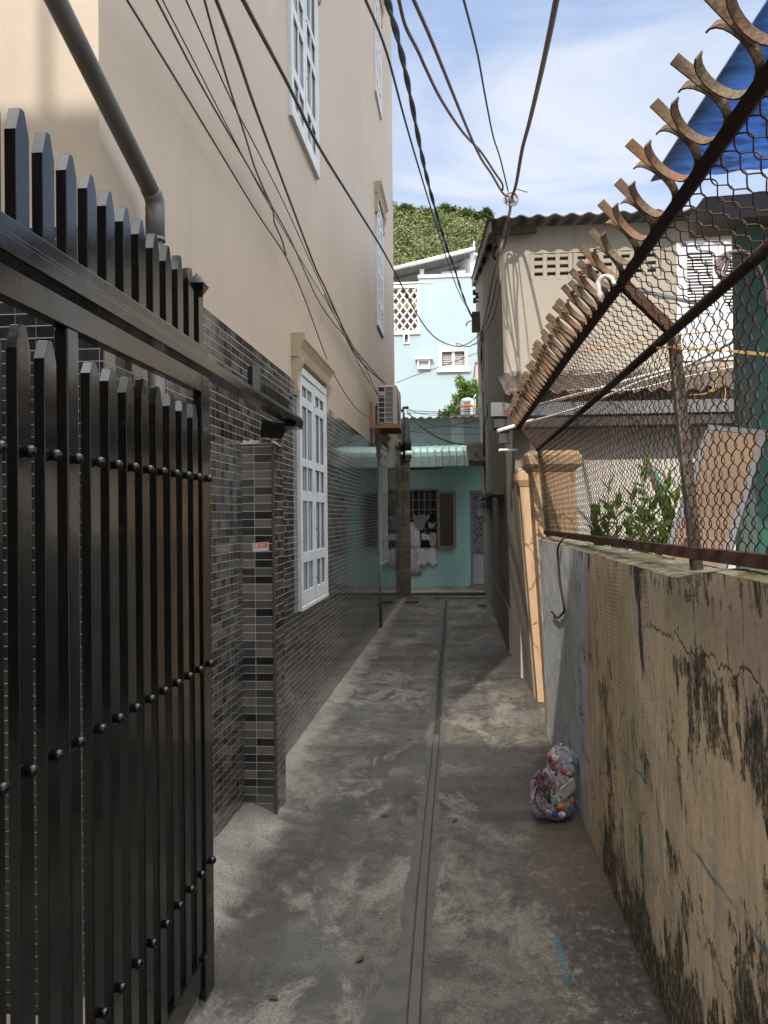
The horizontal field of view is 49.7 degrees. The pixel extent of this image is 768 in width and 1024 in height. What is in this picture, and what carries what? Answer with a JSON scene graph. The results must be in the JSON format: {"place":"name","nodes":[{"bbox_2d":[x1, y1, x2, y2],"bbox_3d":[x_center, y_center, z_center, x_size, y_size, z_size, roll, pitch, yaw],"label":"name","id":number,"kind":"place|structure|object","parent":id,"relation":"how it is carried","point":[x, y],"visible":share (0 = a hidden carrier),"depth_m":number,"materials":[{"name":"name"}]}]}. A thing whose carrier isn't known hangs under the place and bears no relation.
{"place":"outdoors","nodes":[
{"label":"outdoors","id":0,"kind":"place"},
{"bbox_2d":[6,1011,37,1023],"bbox_3d":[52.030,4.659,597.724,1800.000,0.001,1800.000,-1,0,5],"label":"ground","id":1,"kind":"structure","parent":0,"point":[7,1017],"depth_m":2.63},
{"bbox_2d":[0,0,402,1012],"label":"plaster house","id":2,"kind":"structure","parent":1,"relation":"on","point":[340,510],"depth_m":5.00,"materials":[{"name":"paint"}]},
{"bbox_2d":[43,0,165,400],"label":"drain pipe","id":3,"kind":"object","parent":2,"relation":"attached to","point":[67,23],"visible":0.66,"depth_m":2.56,"materials":[{"name":"grey plastic"}]},
{"bbox_2d":[126,0,368,417],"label":"overhead cable","id":4,"kind":"object","parent":2,"relation":"attached to","point":[169,68],"visible":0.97,"depth_m":3.71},
{"bbox_2d":[203,0,286,254],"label":"overhead cable","id":5,"kind":"object","parent":4,"relation":"attached to","point":[217,47],"visible":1,"depth_m":3.68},
{"bbox_2d":[155,0,378,396],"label":"overhead cable","id":6,"kind":"object","parent":2,"relation":"attached to","point":[183,51],"visible":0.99,"depth_m":3.82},
{"bbox_2d":[162,0,382,380],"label":"overhead cable","id":7,"kind":"object","parent":2,"relation":"attached to","point":[241,153],"visible":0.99,"depth_m":3.94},
{"bbox_2d":[185,0,384,384],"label":"overhead cable","id":8,"kind":"object","parent":2,"relation":"attached to","point":[258,152],"visible":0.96,"depth_m":4.19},
{"bbox_2d":[214,0,385,383],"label":"overhead cable","id":9,"kind":"object","parent":2,"relation":"attached to","point":[221,13],"visible":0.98,"depth_m":4.37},
{"bbox_2d":[288,0,319,179],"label":"window","id":10,"kind":"structure","parent":2,"relation":"in","point":[303,69],"depth_m":6.18,"materials":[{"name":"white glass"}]},
{"bbox_2d":[296,368,328,611],"bbox_3d":[-0.538,-0.162,6.294,0.040,1.710,1.137,-1,0,5],"label":"window","id":11,"kind":"structure","parent":2,"relation":"in","point":[312,506],"depth_m":6.23,"materials":[{"name":"white glass"}]},
{"bbox_2d":[324,294,376,393],"bbox_3d":[-0.305,-1.613,8.563,0.054,0.252,3.850,-1,0,6],"label":"overhead cable","id":12,"kind":"object","parent":2,"relation":"attached to","point":[348,343],"visible":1,"depth_m":8.09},
{"bbox_2d":[373,0,381,119],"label":"window","id":13,"kind":"structure","parent":2,"relation":"in","point":[376,4],"depth_m":11.92,"materials":[{"name":"white glass"}]},
{"bbox_2d":[376,205,384,337],"bbox_3d":[-0.063,-3.473,11.928,0.040,1.770,0.862,-1,0,5],"label":"window","id":14,"kind":"structure","parent":2,"relation":"in","point":[379,220],"depth_m":11.87,"materials":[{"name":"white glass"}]},
{"bbox_2d":[380,566,381,627],"bbox_3d":[-0.040,1.185,11.461,0.022,0.870,0.022,0,0,-18],"label":"conduit pipe","id":15,"kind":"object","parent":2,"relation":"attached to","point":[381,593],"visible":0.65,"depth_m":11.45,"materials":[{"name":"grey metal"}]},
{"bbox_2d":[379,444,387,564],"bbox_3d":[-0.006,-0.108,11.961,0.040,1.700,0.992,-1,0,5],"label":"window","id":16,"kind":"structure","parent":2,"relation":"in","point":[383,493],"depth_m":11.91,"materials":[{"name":"white glass"}]},
{"bbox_2d":[369,385,402,446],"bbox_3d":[0.041,-1.222,10.894,0.380,0.776,0.900,-1,0,5],"label":"air conditioner","id":17,"kind":"object","parent":2,"relation":"attached to","point":[387,407],"visible":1,"depth_m":10.54,"materials":[{"name":"metal"}]},
{"bbox_2d":[397,412,411,459],"bbox_3d":[0.373,-1.405,15.297,0.063,0.887,0.607,0,0,-21],"label":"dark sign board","id":18,"kind":"object","parent":2,"relation":"attached to","point":[404,438],"visible":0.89,"depth_m":15.22,"materials":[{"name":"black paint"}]},
{"bbox_2d":[393,241,476,417],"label":"pale blue house","id":19,"kind":"structure","parent":1,"relation":"on","point":[442,312],"depth_m":30.00,"materials":[{"name":"paint"}]},
{"bbox_2d":[403,334,409,343],"bbox_3d":[0.814,-6.286,30.080,0.224,0.379,0.110,-1,0,5],"label":"window","id":20,"kind":"structure","parent":19,"relation":"in","point":[404,342],"depth_m":30.03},
{"bbox_2d":[441,270,465,273],"bbox_3d":[2.572,-8.625,30.737,0.908,0.695,0.199,-1,0,5],"label":"solar water heater","id":21,"kind":"object","parent":19,"relation":"on","point":[453,272],"visible":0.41,"depth_m":30.65,"materials":[{"name":"white metal"}]},
{"bbox_2d":[437,348,469,371],"bbox_3d":[2.505,-5.480,29.954,1.213,0.864,0.260,-1,0,5],"label":"window","id":22,"kind":"structure","parent":19,"relation":"in","point":[449,355],"depth_m":29.92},
{"bbox_2d":[460,258,469,272],"bbox_3d":[3.159,-9.074,31.492,0.560,1.120,0.551,-1,0,5],"label":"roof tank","id":23,"kind":"object","parent":19,"relation":"on","point":[465,264],"visible":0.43,"depth_m":31.23,"materials":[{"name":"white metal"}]},
{"bbox_2d":[395,415,483,586],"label":"turquoise house","id":24,"kind":"structure","parent":1,"relation":"on","point":[445,483],"depth_m":17.62,"materials":[{"name":"paint"}]},
{"bbox_2d":[413,514,426,530],"bbox_3d":[0.765,0.223,17.658,0.290,0.354,0.052,-1,0,5],"label":"vest","id":25,"kind":"object","parent":24,"relation":"hanging from","point":[419,522],"visible":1,"depth_m":17.65,"materials":[{"name":"grey fabric"}]},
{"bbox_2d":[410,489,437,548],"bbox_3d":[0.762,0.150,17.715,0.790,1.292,0.070,-1,0,5],"label":"window","id":26,"kind":"structure","parent":24,"relation":"in","point":[413,490],"depth_m":17.69,"materials":[{"name":"paint"}]},
{"bbox_2d":[412,532,436,547],"bbox_3d":[0.781,0.598,17.671,0.695,0.340,0.021,-1,0,5],"label":"clothes line","id":27,"kind":"object","parent":24,"relation":"attached to","point":[427,547],"visible":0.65,"depth_m":17.65,"materials":[{"name":"grey metal"}]},
{"bbox_2d":[410,521,420,547],"bbox_3d":[0.617,0.463,17.676,0.328,0.602,0.050,-1,0,5],"label":"shirt","id":28,"kind":"object","parent":27,"relation":"hanging from","point":[415,537],"visible":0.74,"depth_m":17.66,"materials":[{"name":"fabric"}]},
{"bbox_2d":[411,547,421,575],"bbox_3d":[0.630,1.055,17.687,0.355,0.619,0.050,-1,0,5],"label":"dress","id":29,"kind":"object","parent":27,"relation":"hanging from","point":[416,569],"visible":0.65,"depth_m":17.67,"materials":[{"name":"grey fabric"}]},
{"bbox_2d":[420,541,429,546],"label":"shorts","id":30,"kind":"object","parent":27,"relation":"hanging from","point":[425,543],"visible":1,"depth_m":17.65,"materials":[{"name":"black fabric"}]},
{"bbox_2d":[417,547,436,567],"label":"shorts","id":31,"kind":"object","parent":27,"relation":"hanging from","point":[427,556],"visible":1,"depth_m":17.63,"materials":[{"name":"white fabric"}]},
{"bbox_2d":[430,532,435,546],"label":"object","id":32,"kind":"object","parent":27,"relation":"hanging from","point":[432,539],"visible":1,"depth_m":17.62,"materials":[{"name":"pink fabric"}]},
{"bbox_2d":[429,513,435,522],"bbox_3d":[1.039,0.136,17.626,0.153,0.218,0.053,-1,0,5],"label":"shirt","id":33,"kind":"object","parent":24,"relation":"hanging from","point":[432,516],"visible":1,"depth_m":17.61,"materials":[{"name":"black fabric"}]},
{"bbox_2d":[438,491,455,547],"bbox_3d":[1.337,0.167,17.590,0.388,1.205,0.030,-1,0,5],"label":"window leaf","id":34,"kind":"structure","parent":24,"relation":"in","point":[446,513],"depth_m":17.59,"materials":[{"name":"brown wood"}]},
{"bbox_2d":[450,394,478,417],"bbox_3d":[2.038,-2.272,19.960,0.890,1.044,0.900,-1,0,5],"label":"water tank","id":35,"kind":"object","parent":24,"relation":"on","point":[467,403],"visible":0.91,"depth_m":19.75,"materials":[{"name":"metal"}]},
{"bbox_2d":[470,490,483,583],"bbox_3d":[2.308,0.534,17.604,0.946,1.997,0.080,-1,0,5],"label":"door","id":36,"kind":"structure","parent":24,"relation":"in","point":[476,526],"depth_m":17.62,"materials":[{"name":"grey glass"}]},
{"bbox_2d":[438,374,478,417],"bbox_3d":[2.037,-1.016,21.975,1.466,5.398,0.939,0,0,-28],"label":"mango tree","id":37,"kind":"object","parent":1,"relation":"on","point":[464,385],"visible":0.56,"depth_m":21.99,"materials":[{"name":"green plant"}]},
{"bbox_2d":[471,207,733,653],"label":"cement house","id":38,"kind":"structure","parent":1,"relation":"on","point":[542,255],"depth_m":9.10,"materials":[{"name":"white paint"}]},
{"bbox_2d":[241,0,479,346],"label":"overhead cable","id":39,"kind":"object","parent":38,"relation":"attached to","point":[258,29],"visible":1,"depth_m":4.26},
{"bbox_2d":[407,411,466,444],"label":"overhead cable","id":40,"kind":"object","parent":38,"relation":"attached to","point":[433,434],"visible":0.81,"depth_m":14.93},
{"bbox_2d":[397,353,476,382],"bbox_3d":[0.978,-2.598,14.855,2.228,0.821,0.075,0,0,-45],"label":"overhead cable","id":41,"kind":"object","parent":38,"relation":"attached to","point":[437,367],"visible":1,"depth_m":14.84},
{"bbox_2d":[406,408,480,411],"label":"overhead cable","id":42,"kind":"object","parent":38,"relation":"attached to","point":[442,411],"visible":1,"depth_m":15.54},
{"bbox_2d":[410,431,480,434],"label":"overhead cable","id":43,"kind":"object","parent":38,"relation":"attached to","point":[456,434],"visible":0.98,"depth_m":15.71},
{"bbox_2d":[413,426,480,430],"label":"overhead cable","id":44,"kind":"object","parent":38,"relation":"attached to","point":[444,426],"visible":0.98,"depth_m":15.59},
{"bbox_2d":[413,420,480,427],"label":"overhead cable","id":45,"kind":"object","parent":38,"relation":"attached to","point":[446,425],"visible":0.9,"depth_m":15.62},
{"bbox_2d":[466,311,479,332],"bbox_3d":[1.698,-3.549,15.499,0.346,0.321,0.362,-1,0,5],"label":"meter box","id":46,"kind":"object","parent":38,"relation":"attached to","point":[476,322],"visible":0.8,"depth_m":15.33,"materials":[{"name":"grey metal"}]},
{"bbox_2d":[364,0,471,314],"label":"overhead cable","id":47,"kind":"object","parent":46,"relation":"attached to","point":[383,44],"visible":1,"depth_m":5.32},
{"bbox_2d":[384,0,471,317],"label":"twisted cable","id":48,"kind":"object","parent":47,"relation":"attached to","point":[394,26],"visible":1,"depth_m":5.35,"materials":[{"name":"rubber"}]},
{"bbox_2d":[466,443,484,465],"bbox_3d":[1.783,-1.064,15.459,0.487,0.340,1.400,-1,0,5],"label":"meter box","id":49,"kind":"object","parent":38,"relation":"attached to","point":[474,453],"visible":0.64,"depth_m":14.80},
{"bbox_2d":[478,335,481,397],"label":"overhead cable","id":50,"kind":"object","parent":38,"relation":"attached to","point":[479,359],"visible":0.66,"depth_m":15.22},
{"bbox_2d":[480,330,485,456],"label":"overhead cable","id":51,"kind":"object","parent":38,"relation":"attached to","point":[482,395],"visible":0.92,"depth_m":13.71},
{"bbox_2d":[477,502,490,521],"bbox_3d":[1.608,-0.006,13.209,0.244,0.318,0.204,-1,0,5],"label":"electric meter","id":52,"kind":"object","parent":38,"relation":"attached to","point":[481,507],"visible":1,"depth_m":13.12,"materials":[{"name":"grey"}]},
{"bbox_2d":[481,340,487,434],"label":"overhead cable","id":53,"kind":"object","parent":38,"relation":"attached to","point":[483,388],"visible":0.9,"depth_m":13.22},
{"bbox_2d":[480,238,503,334],"bbox_3d":[1.476,-2.854,11.393,0.151,0.605,6.390,-1,0,5],"label":"overhead cable","id":54,"kind":"object","parent":38,"relation":"attached to","point":[492,281],"visible":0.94,"depth_m":9.70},
{"bbox_2d":[491,245,496,260],"bbox_3d":[1.430,-2.875,9.486,0.434,0.422,0.117,-1,0,37],"label":"cable tangle","id":55,"kind":"object","parent":38,"relation":"attached to","point":[493,253],"visible":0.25,"depth_m":9.55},
{"bbox_2d":[481,217,510,336],"bbox_3d":[1.463,-2.630,11.062,0.184,0.972,6.057,-1,0,5],"label":"overhead cable","id":56,"kind":"object","parent":38,"relation":"attached to","point":[499,276],"visible":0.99,"depth_m":8.85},
{"bbox_2d":[482,218,509,330],"bbox_3d":[1.461,-2.756,11.133,0.162,0.720,4.989,-1,0,5],"label":"overhead cable","id":57,"kind":"object","parent":38,"relation":"attached to","point":[496,278],"visible":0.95,"depth_m":8.94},
{"bbox_2d":[502,0,559,239],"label":"overhead cable","id":58,"kind":"object","parent":38,"relation":"attached to","point":[553,15],"visible":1,"depth_m":5.48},
{"bbox_2d":[503,188,527,205],"bbox_3d":[1.382,-3.310,8.700,0.253,0.206,0.070,-1,0,5],"label":"cable knot","id":59,"kind":"object","parent":58,"relation":"attached to","point":[507,203],"visible":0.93,"depth_m":8.70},
{"bbox_2d":[397,0,503,190],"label":"overhead cable","id":60,"kind":"object","parent":59,"relation":"attached to","point":[409,34],"visible":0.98,"depth_m":5.21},
{"bbox_2d":[412,0,509,196],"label":"overhead cable","id":61,"kind":"object","parent":59,"relation":"attached to","point":[423,21],"visible":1,"depth_m":5.16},
{"bbox_2d":[462,0,508,191],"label":"overhead cable","id":62,"kind":"object","parent":59,"relation":"attached to","point":[471,29],"visible":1,"depth_m":5.66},
{"bbox_2d":[576,328,732,352],"bbox_3d":[2.542,-1.649,8.004,0.089,0.071,1.705,0,0,-39],"label":"cable","id":63,"kind":"object","parent":38,"relation":"attached to","point":[656,338],"visible":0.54,"depth_m":7.96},
{"bbox_2d":[676,239,732,360],"bbox_3d":[3.617,-2.282,8.967,0.896,1.296,0.110,-1,0,5],"label":"window frame","id":64,"kind":"structure","parent":38,"relation":"in","point":[716,247],"depth_m":8.96,"materials":[{"name":"white paint"}]},
{"bbox_2d":[490,368,735,677],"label":"lean to annexe","id":65,"kind":"structure","parent":1,"relation":"on","point":[513,438],"depth_m":7.79,"materials":[{"name":"grey concrete"}]},
{"bbox_2d":[499,449,517,450],"bbox_3d":[1.166,-0.579,7.721,0.022,0.050,0.430,-1,0,32],"label":"stub pipe","id":66,"kind":"object","parent":65,"relation":"attached to","point":[508,449],"visible":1,"depth_m":7.68,"materials":[{"name":"white plastic"}]},
{"bbox_2d":[497,419,531,431],"bbox_3d":[1.170,-0.769,7.384,0.348,0.130,0.039,0,0,-12],"label":"stub pipe","id":67,"kind":"object","parent":65,"relation":"attached to","point":[506,428],"visible":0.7,"depth_m":7.35,"materials":[{"name":"white plastic"}]},
{"bbox_2d":[547,366,732,392],"bbox_3d":[2.161,-1.092,7.113,0.196,0.064,1.788,0,0,-43],"label":"cable","id":68,"kind":"object","parent":65,"relation":"on","point":[664,381],"visible":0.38,"depth_m":6.97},
{"bbox_2d":[571,337,732,375],"bbox_3d":[2.472,-1.401,7.669,0.180,0.057,1.946,0,0,-30],"label":"cable","id":69,"kind":"object","parent":65,"relation":"on","point":[658,359],"visible":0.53,"depth_m":7.69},
{"bbox_2d":[83,595,667,1023],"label":"alley pavement","id":70,"kind":"structure","parent":0,"point":[529,925],"depth_m":3.62,"materials":[{"name":"concrete"}]},
{"bbox_2d":[0,261,215,1023],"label":"metal gate","id":71,"kind":"structure","parent":70,"relation":"on","point":[144,741],"depth_m":1.94,"materials":[{"name":"metal"}]},
{"bbox_2d":[241,439,285,814],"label":"tiled pillar","id":72,"kind":"structure","parent":70,"relation":"on","point":[263,651],"depth_m":4.27,"materials":[{"name":"tile"}]},
{"bbox_2d":[0,108,302,439],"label":"overhead track","id":73,"kind":"structure","parent":72,"relation":"on","point":[122,274],"depth_m":1.97,"materials":[{"name":"metal"}]},
{"bbox_2d":[252,542,268,551],"bbox_3d":[-0.635,0.179,4.265,0.087,0.051,0.003,-1,0,5],"label":"paper sticker","id":74,"kind":"object","parent":72,"relation":"attached to","point":[260,546],"visible":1,"depth_m":4.26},
{"bbox_2d":[267,994,278,999],"bbox_3d":[-0.355,1.557,2.659,0.043,0.006,0.024,-1,0,5],"label":"dry leaf","id":75,"kind":"object","parent":70,"relation":"on","point":[271,996],"visible":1,"depth_m":2.66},
{"bbox_2d":[399,454,411,599],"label":"stone pillar","id":76,"kind":"structure","parent":70,"relation":"on","point":[405,540],"depth_m":15.87,"materials":[{"name":"stone"}]},
{"bbox_2d":[405,601,418,603],"bbox_3d":[0.503,1.612,14.829,0.250,0.025,0.250,-1,0,5],"label":"drain cover","id":77,"kind":"object","parent":70,"relation":"on","point":[411,602],"visible":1,"depth_m":14.71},
{"bbox_2d":[434,594,486,598],"bbox_3d":[1.151,1.617,15.867,1.610,0.010,0.730,-1,0,5],"label":"cross drain channel","id":78,"kind":"object","parent":70,"relation":"on","point":[464,598],"visible":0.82,"depth_m":15.49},
{"bbox_2d":[511,487,535,696],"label":"yard wall","id":79,"kind":"structure","parent":70,"relation":"on","point":[528,671],"depth_m":7.35,"materials":[{"name":"paint"}]},
{"bbox_2d":[530,766,577,820],"bbox_3d":[0.864,1.418,4.213,0.245,0.280,0.225,-1,0,5],"label":"rubbish bag","id":80,"kind":"object","parent":70,"relation":"on","point":[550,795],"visible":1,"depth_m":4.17,"materials":[{"name":"multicoloured"}]},
{"bbox_2d":[545,744,578,780],"bbox_3d":[0.919,1.277,4.255,0.175,0.193,0.151,-1,0,5],"label":"rubbish bag","id":81,"kind":"object","parent":80,"relation":"on","point":[564,762],"visible":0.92,"depth_m":4.24,"materials":[{"name":"white"}]},
{"bbox_2d":[538,538,767,1023],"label":"boundary wall","id":82,"kind":"structure","parent":70,"relation":"on","point":[656,685],"depth_m":2.31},
{"bbox_2d":[551,535,568,618],"bbox_3d":[1.022,0.366,4.733,0.109,0.500,0.628,-1,0,5],"label":"wire hook","id":83,"kind":"object","parent":82,"relation":"hanging from","point":[559,578],"visible":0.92,"depth_m":4.55,"materials":[{"name":"metal"}]},
{"bbox_2d":[503,0,767,570],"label":"fence","id":84,"kind":"object","parent":82,"relation":"on","point":[735,22],"visible":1,"depth_m":2.17,"materials":[{"name":"metal"}]},
{"bbox_2d":[596,274,616,300],"bbox_3d":[0.585,-0.592,2.184,0.054,0.072,0.018,-1,0,5],"label":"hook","id":85,"kind":"object","parent":84,"relation":"hanging from","point":[600,279],"visible":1,"depth_m":2.18,"materials":[{"name":"white plastic"}]},
{"bbox_2d":[612,286,694,304],"bbox_3d":[0.821,-0.632,2.426,0.012,0.060,0.602,-1,0,44],"label":"flat bar","id":86,"kind":"object","parent":84,"relation":"on","point":[670,297],"visible":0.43,"depth_m":2.44,"materials":[{"name":"grey metal"}]},
{"bbox_2d":[656,344,767,406],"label":"yellow wire","id":87,"kind":"object","parent":84,"relation":"attached to","point":[713,350],"visible":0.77,"depth_m":2.27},
{"bbox_2d":[714,249,767,309],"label":"coiled cable","id":88,"kind":"object","parent":84,"relation":"hanging from","point":[725,261],"visible":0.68,"depth_m":1.98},
{"bbox_2d":[656,425,765,572],"bbox_3d":[1.322,0.028,3.378,0.244,0.824,0.693,-1,0,45],"label":"cardboard panel","id":89,"kind":"object","parent":82,"relation":"on","point":[761,439],"visible":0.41,"depth_m":3.43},
{"bbox_2d":[361,601,448,1023],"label":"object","id":90,"kind":"structure","parent":0,"point":[388,1004],"depth_m":3.26,"materials":[{"name":"concrete"}]},
{"bbox_2d":[406,735,433,1023],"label":"drain channel","id":91,"kind":"object","parent":90,"relation":"on","point":[408,1002],"visible":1,"depth_m":3.28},
{"bbox_2d":[419,736,439,1023],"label":"drain channel","id":92,"kind":"object","parent":90,"relation":"on","point":[421,988],"visible":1,"depth_m":3.23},
{"bbox_2d":[434,601,447,734],"bbox_3d":[0.750,1.596,10.491,0.066,0.006,9.350,-1,0,5],"label":"drain channel","id":93,"kind":"object","parent":90,"relation":"on","point":[438,711],"visible":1,"depth_m":7.71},
{"bbox_2d":[408,735,438,1023],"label":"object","id":94,"kind":"structure","parent":0,"point":[414,1005],"depth_m":3.27,"materials":[{"name":"concrete"}]},
{"bbox_2d":[393,216,479,307],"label":"hill terrain","id":95,"kind":"structure","parent":0,"point":[403,301],"depth_m":213.86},
{"bbox_2d":[397,203,416,216],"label":"hill tree","id":96,"kind":"object","parent":95,"relation":"on","point":[407,206],"visible":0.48,"depth_m":255.79,"materials":[{"name":"green plant"}]},
{"bbox_2d":[393,201,486,299],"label":"hillside scrub","id":97,"kind":"object","parent":95,"relation":"on","point":[467,235],"visible":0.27,"depth_m":231.06,"materials":[{"name":"green plant"}]},
{"bbox_2d":[439,203,457,214],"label":"hill tree","id":98,"kind":"object","parent":95,"relation":"on","point":[445,206],"visible":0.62,"depth_m":254.50,"materials":[{"name":"green plant"}]},
{"bbox_2d":[459,207,473,216],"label":"hill tree","id":99,"kind":"object","parent":95,"relation":"on","point":[466,212],"visible":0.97,"depth_m":254.34,"materials":[{"name":"green plant"}]},
{"bbox_2d":[473,206,494,222],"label":"hill tree","id":100,"kind":"object","parent":95,"relation":"on","point":[485,212],"visible":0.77,"depth_m":253.54,"materials":[{"name":"green plant"}]},
{"bbox_2d":[411,587,485,594],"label":"house apron pavement","id":101,"kind":"structure","parent":0,"point":[444,590],"depth_m":16.65,"materials":[{"name":"concrete"}]},
{"bbox_2d":[473,360,478,413],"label":"beige house","id":102,"kind":"structure","parent":0,"point":[475,374],"depth_m":22.39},
{"bbox_2d":[391,0,767,217],"label":"sky","id":103,"kind":"structure","parent":0,"point":[608,61],"materials":[{"name":"blue"}]},
{"bbox_2d":[525,341,732,423],"bbox_3d":[1.662,-0.885,6.046,0.080,0.219,2.524,0,0,-19],"label":"sagging pipe","id":104,"kind":"object","parent":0,"point":[697,360],"visible":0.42,"depth_m":5.70,"materials":[{"name":"white plastic"}]},
{"bbox_2d":[537,353,732,406],"bbox_3d":[1.814,-0.964,6.116,0.065,0.083,2.417,0,0,-24],"label":"long pipe","id":105,"kind":"object","parent":104,"relation":"on","point":[716,358],"visible":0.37,"depth_m":5.94,"materials":[{"name":"white plastic"}]},
{"bbox_2d":[650,0,767,568],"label":"green shed","id":106,"kind":"structure","parent":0,"point":[737,71],"depth_m":4.32,"materials":[{"name":"paint"}]},
{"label":"yard pavement","id":107,"kind":"structure","parent":0,"visible":0},
{"bbox_2d":[514,468,543,701],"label":"gate pillar","id":108,"kind":"structure","parent":107,"relation":"on","point":[521,480],"depth_m":6.86,"materials":[{"name":"beige paint"}]},
{"bbox_2d":[521,450,581,723],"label":"gate pillar","id":109,"kind":"structure","parent":107,"relation":"on","point":[529,464],"depth_m":5.89,"materials":[{"name":"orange paint"}]},
{"bbox_2d":[585,474,642,560],"bbox_3d":[1.171,0.683,4.217,0.260,1.764,0.250,0,0,-31],"label":"potted shrub","id":110,"kind":"object","parent":107,"relation":"on","point":[619,506],"visible":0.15,"depth_m":4.20,"materials":[{"name":"green plant"}]},
{"bbox_2d":[624,451,681,555],"bbox_3d":[1.255,0.635,3.814,0.254,1.853,0.397,-1,0,45],"label":"potted shrub","id":111,"kind":"object","parent":107,"relation":"on","point":[670,513],"visible":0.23,"depth_m":3.83,"materials":[{"name":"green plant"}]},
{"bbox_2d":[646,459,670,529],"bbox_3d":[1.333,-0.067,3.999,0.152,0.391,0.027,-1,0,5],"label":"stick","id":112,"kind":"object","parent":111,"relation":"in","point":[652,480],"visible":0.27,"depth_m":3.99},
{"bbox_2d":[653,469,664,492],"bbox_3d":[1.334,-0.154,4.033,0.072,0.127,0.025,-1,0,5],"label":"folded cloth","id":113,"kind":"object","parent":112,"relation":"hanging from","point":[656,473],"visible":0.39,"depth_m":4.02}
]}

